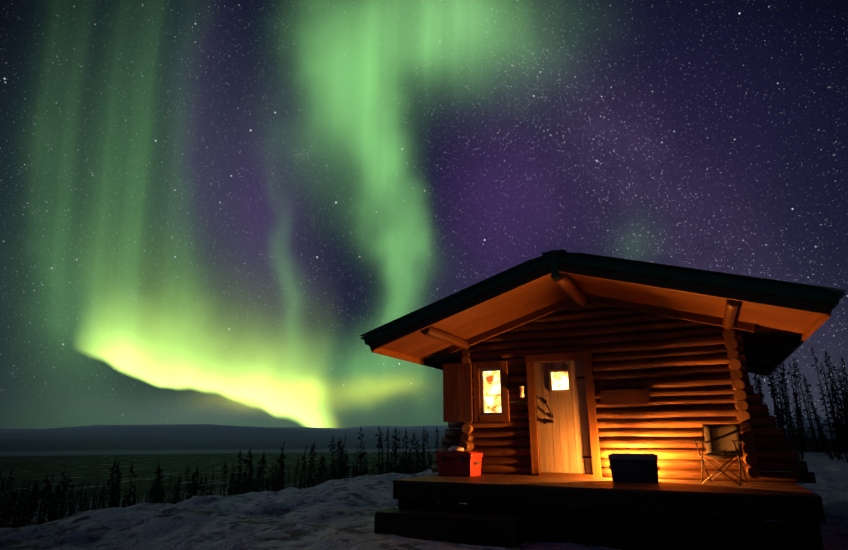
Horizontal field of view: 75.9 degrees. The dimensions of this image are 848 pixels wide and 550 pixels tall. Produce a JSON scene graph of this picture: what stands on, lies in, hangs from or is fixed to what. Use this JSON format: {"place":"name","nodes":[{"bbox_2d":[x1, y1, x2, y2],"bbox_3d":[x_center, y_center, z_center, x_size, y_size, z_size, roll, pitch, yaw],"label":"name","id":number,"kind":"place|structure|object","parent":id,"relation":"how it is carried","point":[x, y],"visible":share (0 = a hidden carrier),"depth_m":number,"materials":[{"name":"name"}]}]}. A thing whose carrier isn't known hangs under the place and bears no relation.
{"place":"outdoors","nodes":[
{"label":"outdoors","id":0,"kind":"place"},
{"bbox_2d":[0,417,847,549],"bbox_3d":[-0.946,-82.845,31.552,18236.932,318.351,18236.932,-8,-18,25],"label":"ground","id":1,"kind":"structure","parent":0,"point":[329,514],"depth_m":37.11,"materials":[{"name":"white snow"}]},
{"bbox_2d":[3,470,15,503],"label":"spruce","id":2,"kind":"object","parent":1,"relation":"on","point":[9,485],"visible":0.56,"depth_m":27.72,"materials":[{"name":"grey plant"}]},
{"bbox_2d":[23,487,39,518],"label":"spruce","id":3,"kind":"object","parent":1,"relation":"on","point":[35,497],"visible":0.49,"depth_m":13.88,"materials":[{"name":"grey plant"}]},
{"bbox_2d":[27,480,39,520],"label":"spruce","id":4,"kind":"object","parent":1,"relation":"on","point":[36,508],"visible":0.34,"depth_m":15.14,"materials":[{"name":"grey plant"}]},
{"bbox_2d":[38,475,50,523],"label":"spruce","id":5,"kind":"object","parent":1,"relation":"on","point":[48,484],"visible":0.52,"depth_m":15.14,"materials":[{"name":"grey plant"}]},
{"bbox_2d":[49,477,66,521],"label":"spruce","id":6,"kind":"object","parent":1,"relation":"on","point":[59,494],"visible":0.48,"depth_m":14.55,"materials":[{"name":"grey plant"}]},
{"bbox_2d":[50,464,66,516],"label":"spruce","id":7,"kind":"object","parent":1,"relation":"on","point":[62,483],"visible":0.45,"depth_m":28.36,"materials":[{"name":"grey plant"}]},
{"bbox_2d":[59,473,71,518],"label":"spruce","id":8,"kind":"object","parent":1,"relation":"on","point":[65,493],"visible":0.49,"depth_m":38.92,"materials":[{"name":"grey plant"}]},
{"bbox_2d":[105,469,115,503],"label":"spruce","id":9,"kind":"object","parent":1,"relation":"on","point":[112,477],"visible":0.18,"depth_m":17.66,"materials":[{"name":"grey plant"}]},
{"bbox_2d":[106,458,118,507],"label":"spruce","id":10,"kind":"object","parent":1,"relation":"on","point":[113,473],"visible":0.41,"depth_m":15.28,"materials":[{"name":"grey plant"}]},
{"bbox_2d":[108,459,121,507],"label":"spruce","id":11,"kind":"object","parent":1,"relation":"on","point":[118,481],"visible":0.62,"depth_m":14.09,"materials":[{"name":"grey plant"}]},
{"bbox_2d":[114,470,120,506],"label":"spruce","id":12,"kind":"object","parent":1,"relation":"on","point":[118,490],"visible":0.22,"depth_m":15.71,"materials":[{"name":"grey plant"}]},
{"bbox_2d":[124,461,137,506],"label":"spruce","id":13,"kind":"object","parent":1,"relation":"on","point":[134,476],"visible":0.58,"depth_m":14.08,"materials":[{"name":"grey plant"}]},
{"bbox_2d":[149,462,162,502],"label":"spruce","id":14,"kind":"object","parent":1,"relation":"on","point":[154,495],"visible":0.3,"depth_m":17.26,"materials":[{"name":"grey plant"}]},
{"bbox_2d":[155,465,164,502],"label":"spruce","id":15,"kind":"object","parent":1,"relation":"on","point":[159,485],"visible":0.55,"depth_m":15.85,"materials":[{"name":"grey plant"}]},
{"bbox_2d":[169,475,181,503],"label":"spruce","id":16,"kind":"object","parent":1,"relation":"on","point":[175,487],"visible":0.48,"depth_m":18.82,"materials":[{"name":"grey plant"}]},
{"bbox_2d":[185,465,190,498],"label":"spruce","id":17,"kind":"object","parent":1,"relation":"on","point":[187,474],"visible":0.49,"depth_m":47.39,"materials":[{"name":"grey plant"}]},
{"bbox_2d":[188,473,195,493],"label":"spruce","id":18,"kind":"object","parent":1,"relation":"on","point":[189,485],"visible":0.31,"depth_m":21.86,"materials":[{"name":"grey plant"}]},
{"bbox_2d":[187,465,198,498],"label":"spruce","id":19,"kind":"object","parent":1,"relation":"on","point":[194,480],"visible":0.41,"depth_m":21.33,"materials":[{"name":"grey plant"}]},
{"bbox_2d":[194,476,205,495],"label":"spruce","id":20,"kind":"object","parent":1,"relation":"on","point":[198,488],"visible":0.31,"depth_m":21.82,"materials":[{"name":"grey plant"}]},
{"bbox_2d":[201,477,207,495],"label":"spruce","id":21,"kind":"object","parent":1,"relation":"on","point":[206,480],"visible":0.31,"depth_m":20.80,"materials":[{"name":"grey plant"}]},
{"bbox_2d":[221,459,227,495],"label":"spruce","id":22,"kind":"object","parent":1,"relation":"on","point":[225,472],"visible":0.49,"depth_m":19.63,"materials":[{"name":"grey plant"}]},
{"bbox_2d":[227,469,235,494],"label":"spruce","id":23,"kind":"object","parent":1,"relation":"on","point":[230,488],"visible":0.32,"depth_m":28.92,"materials":[{"name":"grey plant"}]},
{"bbox_2d":[233,449,242,494],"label":"spruce","id":24,"kind":"object","parent":1,"relation":"on","point":[238,474],"visible":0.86,"depth_m":16.12,"materials":[{"name":"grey plant"}]},
{"bbox_2d":[240,445,252,493],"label":"spruce","id":25,"kind":"object","parent":1,"relation":"on","point":[245,472],"visible":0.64,"depth_m":19.81,"materials":[{"name":"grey plant"}]},
{"bbox_2d":[244,460,253,493],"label":"spruce","id":26,"kind":"object","parent":1,"relation":"on","point":[248,475],"visible":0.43,"depth_m":19.87,"materials":[{"name":"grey plant"}]},
{"bbox_2d":[247,465,252,492],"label":"spruce","id":27,"kind":"object","parent":1,"relation":"on","point":[249,484],"visible":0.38,"depth_m":22.45,"materials":[{"name":"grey plant"}]},
{"bbox_2d":[253,453,264,491],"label":"spruce","id":28,"kind":"object","parent":1,"relation":"on","point":[258,478],"visible":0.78,"depth_m":18.30,"materials":[{"name":"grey plant"}]},
{"bbox_2d":[259,457,269,490],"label":"spruce","id":29,"kind":"object","parent":1,"relation":"on","point":[265,480],"visible":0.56,"depth_m":19.26,"materials":[{"name":"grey plant"}]},
{"bbox_2d":[271,465,277,491],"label":"spruce","id":30,"kind":"object","parent":1,"relation":"on","point":[274,483],"visible":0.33,"depth_m":25.84,"materials":[{"name":"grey plant"}]},
{"bbox_2d":[276,440,284,491],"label":"spruce","id":31,"kind":"object","parent":1,"relation":"on","point":[282,462],"visible":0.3,"depth_m":31.94,"materials":[{"name":"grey plant"}]},
{"bbox_2d":[275,472,285,489],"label":"spruce","id":32,"kind":"object","parent":1,"relation":"on","point":[278,479],"visible":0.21,"depth_m":24.66,"materials":[{"name":"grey plant"}]},
{"bbox_2d":[276,448,285,490],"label":"spruce","id":33,"kind":"object","parent":1,"relation":"on","point":[279,461],"visible":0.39,"depth_m":24.00,"materials":[{"name":"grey plant"}]},
{"bbox_2d":[276,460,285,491],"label":"spruce","id":34,"kind":"object","parent":1,"relation":"on","point":[282,467],"visible":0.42,"depth_m":22.18,"materials":[{"name":"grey plant"}]},
{"bbox_2d":[293,456,298,486],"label":"spruce","id":35,"kind":"object","parent":1,"relation":"on","point":[295,478],"visible":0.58,"depth_m":46.92,"materials":[{"name":"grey plant"}]},
{"bbox_2d":[299,446,306,488],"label":"spruce","id":36,"kind":"object","parent":1,"relation":"on","point":[303,467],"visible":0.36,"depth_m":30.93,"materials":[{"name":"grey plant"}]},
{"bbox_2d":[300,452,307,487],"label":"spruce","id":37,"kind":"object","parent":1,"relation":"on","point":[304,473],"visible":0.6,"depth_m":24.60,"materials":[{"name":"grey plant"}]},
{"bbox_2d":[306,449,314,484],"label":"spruce","id":38,"kind":"object","parent":1,"relation":"on","point":[310,461],"visible":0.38,"depth_m":29.57,"materials":[{"name":"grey plant"}]},
{"bbox_2d":[306,440,316,487],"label":"spruce","id":39,"kind":"object","parent":1,"relation":"on","point":[313,471],"visible":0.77,"depth_m":24.00,"materials":[{"name":"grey plant"}]},
{"bbox_2d":[318,458,326,484],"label":"spruce","id":40,"kind":"object","parent":1,"relation":"on","point":[323,465],"visible":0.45,"depth_m":27.21,"materials":[{"name":"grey plant"}]},
{"bbox_2d":[329,435,335,479],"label":"spruce","id":41,"kind":"object","parent":1,"relation":"on","point":[332,448],"visible":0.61,"depth_m":27.46,"materials":[{"name":"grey plant"}]},
{"bbox_2d":[332,439,342,479],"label":"spruce","id":42,"kind":"object","parent":1,"relation":"on","point":[340,442],"visible":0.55,"depth_m":24.56,"materials":[{"name":"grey plant"}]},
{"bbox_2d":[336,437,344,479],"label":"spruce","id":43,"kind":"object","parent":1,"relation":"on","point":[340,474],"visible":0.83,"depth_m":19.42,"materials":[{"name":"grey plant"}]},
{"bbox_2d":[339,444,347,478],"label":"spruce","id":44,"kind":"object","parent":1,"relation":"on","point":[342,459],"visible":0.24,"depth_m":26.54,"materials":[{"name":"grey plant"}]},
{"bbox_2d":[358,428,363,475],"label":"spruce","id":45,"kind":"object","parent":1,"relation":"on","point":[359,437],"visible":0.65,"depth_m":30.87,"materials":[{"name":"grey plant"}]},
{"bbox_2d":[362,446,367,473],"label":"spruce","id":46,"kind":"object","parent":1,"relation":"on","point":[364,452],"visible":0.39,"depth_m":35.77,"materials":[{"name":"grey plant"}]},
{"bbox_2d":[375,428,381,474],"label":"spruce","id":47,"kind":"object","parent":1,"relation":"on","point":[379,452],"visible":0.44,"depth_m":30.42,"materials":[{"name":"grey plant"}]},
{"bbox_2d":[376,433,381,474],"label":"spruce","id":48,"kind":"object","parent":1,"relation":"on","point":[378,465],"visible":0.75,"depth_m":26.31,"materials":[{"name":"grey plant"}]},
{"bbox_2d":[380,434,384,473],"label":"spruce","id":49,"kind":"object","parent":1,"relation":"on","point":[382,450],"visible":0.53,"depth_m":36.85,"materials":[{"name":"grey plant"}]},
{"bbox_2d":[384,427,388,473],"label":"spruce","id":50,"kind":"object","parent":1,"relation":"on","point":[387,453],"visible":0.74,"depth_m":30.85,"materials":[{"name":"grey plant"}]},
{"bbox_2d":[385,432,390,472],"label":"spruce","id":51,"kind":"object","parent":1,"relation":"on","point":[388,465],"visible":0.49,"depth_m":31.18,"materials":[{"name":"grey plant"}]},
{"bbox_2d":[389,430,397,472],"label":"spruce","id":52,"kind":"object","parent":1,"relation":"on","point":[392,447],"visible":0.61,"depth_m":33.25,"materials":[{"name":"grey plant"}]},
{"bbox_2d":[393,428,399,472],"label":"spruce","id":53,"kind":"object","parent":1,"relation":"on","point":[395,454],"visible":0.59,"depth_m":34.31,"materials":[{"name":"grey plant"}]},
{"bbox_2d":[398,430,406,473],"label":"spruce","id":54,"kind":"object","parent":1,"relation":"on","point":[402,456],"visible":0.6,"depth_m":37.31,"materials":[{"name":"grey plant"}]},
{"bbox_2d":[401,432,408,473],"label":"spruce","id":55,"kind":"object","parent":1,"relation":"on","point":[403,462],"visible":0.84,"depth_m":26.95,"materials":[{"name":"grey plant"}]},
{"bbox_2d":[408,432,415,474],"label":"spruce","id":56,"kind":"object","parent":1,"relation":"on","point":[410,460],"visible":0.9,"depth_m":28.37,"materials":[{"name":"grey plant"}]},
{"bbox_2d":[412,443,416,471],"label":"spruce","id":57,"kind":"object","parent":1,"relation":"on","point":[414,457],"visible":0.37,"depth_m":39.04,"materials":[{"name":"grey plant"}]},
{"bbox_2d":[420,429,425,471],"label":"spruce","id":58,"kind":"object","parent":1,"relation":"on","point":[423,445],"visible":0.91,"depth_m":28.97,"materials":[{"name":"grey plant"}]},
{"bbox_2d":[425,432,431,469],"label":"spruce","id":59,"kind":"object","parent":1,"relation":"on","point":[428,454],"visible":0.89,"depth_m":26.04,"materials":[{"name":"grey plant"}]},
{"bbox_2d":[435,426,438,452],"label":"spruce","id":60,"kind":"object","parent":1,"relation":"on","point":[437,441],"visible":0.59,"depth_m":30.85,"materials":[{"name":"grey plant"}]},
{"bbox_2d":[374,473,825,549],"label":"deck","id":61,"kind":"structure","parent":1,"relation":"on","point":[421,513],"depth_m":6.77,"materials":[{"name":"brown wood"}]},
{"bbox_2d":[436,446,482,476],"bbox_3d":[0.588,3.100,9.070,0.684,0.464,0.437,-10,-19,31],"label":"cooler","id":62,"kind":"object","parent":61,"relation":"on","point":[454,461],"visible":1,"depth_m":8.91,"materials":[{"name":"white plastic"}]},
{"bbox_2d":[420,272,815,482],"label":"cabin logs","id":63,"kind":"object","parent":61,"relation":"on","point":[695,395],"visible":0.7,"depth_m":8.57,"materials":[{"name":"brown wood"}]},
{"bbox_2d":[480,368,502,414],"bbox_3d":[1.219,2.090,9.736,0.420,0.820,0.041,-8,-18,25],"label":"sash window","id":64,"kind":"structure","parent":63,"relation":"in","point":[482,389],"depth_m":9.76,"materials":[{"name":"glass"}]},
{"bbox_2d":[519,386,523,396],"bbox_3d":[1.696,2.022,9.411,0.080,0.185,0.097,-8,-18,25],"label":"wall lamp","id":65,"kind":"object","parent":63,"relation":"attached to","point":[521,391],"visible":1,"depth_m":9.38,"materials":[{"name":"white paint"}]},
{"bbox_2d":[443,351,601,477],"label":"cabin trim","id":66,"kind":"structure","parent":63,"relation":"attached to","point":[457,392],"depth_m":9.48,"materials":[{"name":"brown wood"}]},
{"bbox_2d":[534,360,592,473],"bbox_3d":[2.311,2.349,9.067,0.843,1.800,0.058,-8,-18,25],"label":"door","id":67,"kind":"structure","parent":63,"relation":"attached to","point":[564,443],"depth_m":9.03,"materials":[{"name":"brown wood"}]},
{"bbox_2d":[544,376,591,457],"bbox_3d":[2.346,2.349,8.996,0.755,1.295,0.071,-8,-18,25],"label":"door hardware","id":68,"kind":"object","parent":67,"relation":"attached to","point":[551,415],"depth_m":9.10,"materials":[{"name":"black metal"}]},
{"bbox_2d":[361,249,844,376],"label":"roof","id":69,"kind":"structure","parent":63,"relation":"on","point":[527,298],"depth_m":8.26,"materials":[{"name":"brown wood"}]},
{"bbox_2d":[600,388,649,404],"bbox_3d":[3.204,1.946,8.660,0.740,0.240,0.040,-8,-18,25],"label":"cabin sign","id":70,"kind":"object","parent":63,"relation":"attached to","point":[627,397],"visible":1,"depth_m":8.64,"materials":[{"name":"brown wood"}]},
{"bbox_2d":[608,453,659,482],"bbox_3d":[3.019,2.764,7.802,0.676,0.382,0.380,-7,-18,22],"label":"cooler","id":71,"kind":"object","parent":61,"relation":"on","point":[636,467],"visible":1,"depth_m":7.65,"materials":[{"name":"black plastic"}]},
{"bbox_2d":[693,423,747,484],"bbox_3d":[4.143,2.485,7.577,0.530,0.801,0.584,-14,-21,38],"label":"camp chair","id":72,"kind":"object","parent":61,"relation":"on","point":[722,441],"visible":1,"depth_m":7.75,"materials":[{"name":"fabric"}]},
{"bbox_2d":[754,381,763,398],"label":"spruce","id":73,"kind":"object","parent":1,"relation":"on","point":[758,388],"visible":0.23,"depth_m":33.56,"materials":[{"name":"grey plant"}]},
{"bbox_2d":[757,374,764,402],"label":"spruce","id":74,"kind":"object","parent":1,"relation":"on","point":[761,384],"visible":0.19,"depth_m":35.45,"materials":[{"name":"grey plant"}]},
{"bbox_2d":[771,373,780,417],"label":"spruce","id":75,"kind":"object","parent":1,"relation":"on","point":[774,394],"visible":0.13,"depth_m":35.13,"materials":[{"name":"grey plant"}]},
{"bbox_2d":[767,374,785,436],"bbox_3d":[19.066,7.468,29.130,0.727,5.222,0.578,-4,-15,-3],"label":"spruce","id":76,"kind":"object","parent":1,"relation":"on","point":[777,408],"visible":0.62,"depth_m":29.18,"materials":[{"name":"grey plant"}]},
{"bbox_2d":[772,372,787,430],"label":"spruce","id":77,"kind":"object","parent":1,"relation":"on","point":[777,398],"visible":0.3,"depth_m":37.23,"materials":[{"name":"grey plant"}]},
{"bbox_2d":[773,367,788,431],"bbox_3d":[19.581,7.420,29.836,1.014,5.694,0.696,-2,-23,18],"label":"spruce","id":78,"kind":"object","parent":1,"relation":"on","point":[779,385],"visible":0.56,"depth_m":30.09,"materials":[{"name":"grey plant"}]},
{"bbox_2d":[779,375,785,433],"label":"spruce","id":79,"kind":"object","parent":1,"relation":"on","point":[782,404],"visible":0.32,"depth_m":37.62,"materials":[{"name":"grey plant"}]},
{"bbox_2d":[779,366,792,448],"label":"spruce","id":80,"kind":"object","parent":1,"relation":"on","point":[784,401],"visible":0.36,"depth_m":42.23,"materials":[{"name":"grey plant"}]},
{"bbox_2d":[775,373,799,455],"bbox_3d":[26.232,9.485,39.183,0.702,7.024,0.616,10,-26,-22],"label":"spruce","id":81,"kind":"object","parent":1,"relation":"on","point":[786,404],"visible":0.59,"depth_m":38.92,"materials":[{"name":"grey plant"}]},
{"bbox_2d":[782,362,794,448],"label":"spruce","id":82,"kind":"object","parent":1,"relation":"on","point":[788,409],"visible":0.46,"depth_m":41.62,"materials":[{"name":"grey plant"}]},
{"bbox_2d":[782,364,797,448],"bbox_3d":[22.557,8.361,33.472,0.531,6.052,0.414,2,-11,-5],"label":"spruce","id":83,"kind":"object","parent":1,"relation":"on","point":[791,425],"visible":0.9,"depth_m":33.39,"materials":[{"name":"grey plant"}]},
{"bbox_2d":[786,363,804,458],"bbox_3d":[24.557,8.864,35.792,0.965,6.318,0.938,6,-17,-18],"label":"spruce","id":84,"kind":"object","parent":1,"relation":"on","point":[796,411],"visible":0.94,"depth_m":35.77,"materials":[{"name":"grey plant"}]},
{"bbox_2d":[792,358,802,451],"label":"spruce","id":85,"kind":"object","parent":1,"relation":"on","point":[794,371],"visible":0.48,"depth_m":47.87,"materials":[{"name":"grey plant"}]},
{"bbox_2d":[793,424,804,460],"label":"spruce","id":86,"kind":"object","parent":1,"relation":"on","point":[801,453],"visible":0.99,"depth_m":32.07,"materials":[{"name":"grey plant"}]},
{"bbox_2d":[794,373,807,452],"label":"spruce","id":87,"kind":"object","parent":1,"relation":"on","point":[803,431],"visible":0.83,"depth_m":53.33,"materials":[{"name":"grey plant"}]},
{"bbox_2d":[791,398,812,452],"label":"spruce","id":88,"kind":"object","parent":1,"relation":"on","point":[807,437],"visible":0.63,"depth_m":56.49,"materials":[{"name":"grey plant"}]},
{"bbox_2d":[794,359,817,452],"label":"spruce","id":89,"kind":"object","parent":1,"relation":"on","point":[809,419],"visible":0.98,"depth_m":48.49,"materials":[{"name":"grey plant"}]},
{"bbox_2d":[805,390,817,451],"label":"spruce","id":90,"kind":"object","parent":1,"relation":"on","point":[809,408],"visible":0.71,"depth_m":51.75,"materials":[{"name":"grey plant"}]},
{"bbox_2d":[802,372,827,454],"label":"spruce","id":91,"kind":"object","parent":1,"relation":"on","point":[814,414],"visible":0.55,"depth_m":41.12,"materials":[{"name":"grey plant"}]},
{"bbox_2d":[804,375,833,459],"bbox_3d":[22.784,8.159,31.397,0.642,4.873,0.656,-14,-24,27],"label":"spruce","id":92,"kind":"object","parent":1,"relation":"on","point":[821,427],"visible":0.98,"depth_m":31.21,"materials":[{"name":"grey plant"}]},
{"bbox_2d":[811,402,832,458],"bbox_3d":[24.801,9.711,33.912,0.412,3.731,0.590,3,-24,-10],"label":"spruce","id":93,"kind":"object","parent":1,"relation":"on","point":[827,450],"visible":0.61,"depth_m":33.86,"materials":[{"name":"grey plant"}]},
{"bbox_2d":[811,348,835,456],"bbox_3d":[26.785,8.409,36.410,0.924,7.373,0.726,-4,-11,17],"label":"spruce","id":94,"kind":"object","parent":1,"relation":"on","point":[827,414],"visible":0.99,"depth_m":36.29,"materials":[{"name":"grey plant"}]},
{"bbox_2d":[820,362,843,449],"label":"spruce","id":95,"kind":"object","parent":1,"relation":"on","point":[830,402],"visible":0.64,"depth_m":50.49,"materials":[{"name":"grey plant"}]},
{"bbox_2d":[824,374,842,459],"bbox_3d":[23.715,8.159,31.468,0.641,5.091,0.761,4,-13,-19],"label":"spruce","id":96,"kind":"object","parent":1,"relation":"on","point":[837,446],"visible":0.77,"depth_m":31.27,"materials":[{"name":"grey plant"}]},
{"bbox_2d":[824,349,846,428],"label":"spruce","id":97,"kind":"object","parent":1,"relation":"on","point":[835,383],"visible":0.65,"depth_m":37.60,"materials":[{"name":"grey plant"}]},
{"bbox_2d":[825,354,847,453],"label":"spruce","id":98,"kind":"object","parent":1,"relation":"on","point":[839,410],"visible":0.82,"depth_m":31.01,"materials":[{"name":"grey plant"}]},
{"bbox_2d":[830,383,847,462],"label":"spruce","id":99,"kind":"object","parent":1,"relation":"on","point":[843,440],"visible":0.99,"depth_m":29.07,"materials":[{"name":"grey plant"}]},
{"bbox_2d":[834,365,847,421],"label":"spruce","id":100,"kind":"object","parent":1,"relation":"on","point":[845,405],"visible":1,"depth_m":29.09,"materials":[{"name":"grey plant"}]},
{"bbox_2d":[837,380,847,440],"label":"spruce","id":101,"kind":"object","parent":1,"relation":"on","point":[844,408],"visible":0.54,"depth_m":31.42,"materials":[{"name":"grey plant"}]},
{"bbox_2d":[839,356,847,439],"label":"spruce","id":102,"kind":"object","parent":1,"relation":"on","point":[843,378],"visible":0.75,"depth_m":31.00,"materials":[{"name":"grey plant"}]},
{"bbox_2d":[841,357,847,405],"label":"spruce","id":103,"kind":"object","parent":1,"relation":"on","point":[844,372],"visible":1,"depth_m":29.12,"materials":[{"name":"grey plant"}]},
{"bbox_2d":[0,0,847,428],"label":"sky","id":104,"kind":"structure","parent":0,"point":[207,207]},
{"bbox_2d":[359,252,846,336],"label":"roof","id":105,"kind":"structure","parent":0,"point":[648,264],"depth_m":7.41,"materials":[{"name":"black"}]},
{"bbox_2d":[476,318,744,473],"bbox_3d":[3.909,2.634,11.246,4.200,2.600,4.650,-8,-18,25],"label":"log chinking","id":106,"kind":"object","parent":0,"point":[477,344],"depth_m":9.11,"materials":[{"name":"brown"}]},
{"bbox_2d":[804,391,819,452],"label":"spruce","id":107,"kind":"object","parent":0,"point":[810,418],"visible":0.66,"depth_m":58.31,"materials":[{"name":"grey plant"}]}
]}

